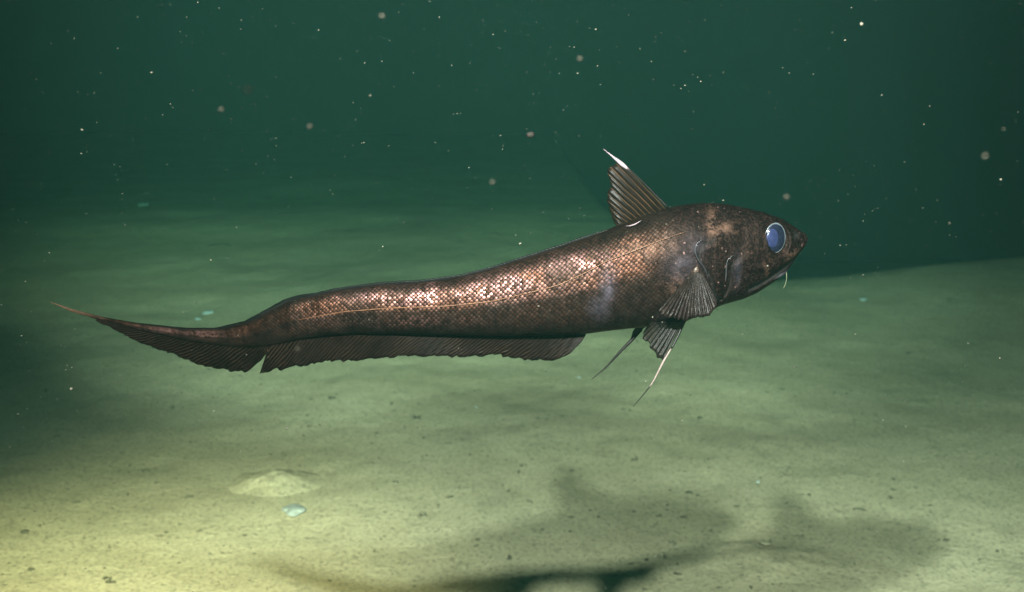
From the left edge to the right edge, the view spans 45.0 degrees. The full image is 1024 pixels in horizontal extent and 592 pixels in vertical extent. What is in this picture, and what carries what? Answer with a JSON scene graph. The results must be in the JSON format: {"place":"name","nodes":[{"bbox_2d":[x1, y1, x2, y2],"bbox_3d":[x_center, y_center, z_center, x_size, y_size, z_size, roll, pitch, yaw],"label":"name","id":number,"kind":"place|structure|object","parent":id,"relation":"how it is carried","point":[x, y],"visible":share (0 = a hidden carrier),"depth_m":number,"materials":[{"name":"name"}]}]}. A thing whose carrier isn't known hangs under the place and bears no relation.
{"place":"outdoors","nodes":[
{"label":"outdoors","id":0,"kind":"place"},
{"bbox_2d":[50,150,807,403],"bbox_3d":[-0.140,-0.032,1.531,0.994,0.305,0.135,1,10,7],"label":"fish","id":1,"kind":"object","parent":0,"point":[644,260],"visible":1,"depth_m":1.47},
{"bbox_2d":[0,132,1023,591],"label":"seabed","id":2,"kind":"structure","parent":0,"point":[72,254],"depth_m":6.05,"materials":[{"name":"beige sand"}]},
{"bbox_2d":[20,529,28,533],"bbox_3d":[-1.760,0.850,4.461,0.030,0.014,0.040,-5,11,-28],"label":"dark scrap","id":3,"kind":"object","parent":2,"relation":"on","point":[24,531],"visible":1,"depth_m":4.45,"materials":[{"name":"beige"}]},
{"bbox_2d":[102,576,115,583],"bbox_3d":[-1.319,0.928,4.040,0.030,0.010,0.064,-8,13,-38],"label":"dark scrap","id":4,"kind":"object","parent":2,"relation":"on","point":[109,581],"visible":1,"depth_m":4.03,"materials":[{"name":"beige"}]},
{"bbox_2d":[137,202,149,205],"bbox_3d":[-4.698,-1.160,15.740,0.167,0.054,0.133,-5,11,-26],"label":"shell fragment","id":5,"kind":"object","parent":2,"relation":"on","point":[144,204],"visible":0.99,"depth_m":15.69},
{"bbox_2d":[201,310,213,313],"bbox_3d":[-2.124,0.116,8.629,0.087,0.024,0.062,-3,10,-14],"label":"shell fragment","id":6,"kind":"object","parent":2,"relation":"on","point":[207,312],"visible":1,"depth_m":8.61,"materials":[{"name":"white"}]},
{"bbox_2d":[226,468,324,496],"bbox_3d":[-0.941,0.727,4.915,0.475,0.061,0.403,0,10,0],"label":"mud mound","id":7,"kind":"object","parent":2,"relation":"on","point":[268,483],"visible":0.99,"depth_m":4.86,"materials":[{"name":"beige sand"}]},
{"bbox_2d":[281,504,305,516],"bbox_3d":[-0.809,0.799,4.608,0.086,0.032,0.102,-6,11,-29],"label":"pebble","id":8,"kind":"object","parent":2,"relation":"on","point":[293,510],"visible":1,"depth_m":4.59,"materials":[{"name":"stone"}]},
{"bbox_2d":[0,219,1021,591],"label":"seabed litter","id":9,"kind":"object","parent":2,"relation":"on","point":[488,455],"visible":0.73,"depth_m":5.06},
{"bbox_2d":[685,490,699,495],"bbox_3d":[0.707,0.772,4.833,0.071,0.010,0.038,7,12,35],"label":"dark scrap","id":10,"kind":"object","parent":2,"relation":"on","point":[689,492],"visible":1,"depth_m":4.83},
{"bbox_2d":[695,539,840,584],"bbox_3d":[0.856,0.890,4.178,0.619,0.040,0.516,0,10,0],"label":"mud mound","id":11,"kind":"object","parent":2,"relation":"on","point":[751,559],"visible":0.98,"depth_m":4.14,"materials":[{"name":"beige sand"}]},
{"bbox_2d":[758,540,771,544],"bbox_3d":[0.888,0.856,4.294,0.060,0.012,0.038,-6,12,-30],"label":"worm cast","id":12,"kind":"object","parent":11,"relation":"on","point":[770,543],"visible":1,"depth_m":4.28,"materials":[{"name":"beige sand"}]},
{"bbox_2d":[0,0,1023,261],"label":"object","id":13,"kind":"structure","parent":0,"point":[738,44],"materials":[{"name":"teal liquid"}]},
{"bbox_2d":[1,0,1023,591],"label":"marine snow","id":14,"kind":"structure","parent":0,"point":[507,240],"depth_m":2.36,"materials":[{"name":"white"}]},
{"bbox_2d":[526,132,534,137],"bbox_3d":[0.017,-0.149,1.141,0.009,0.006,0.008,0,10,0],"label":"floating scrap","id":15,"kind":"object","parent":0,"point":[530,134],"visible":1,"depth_m":1.14,"materials":[{"name":"white"}]}
]}

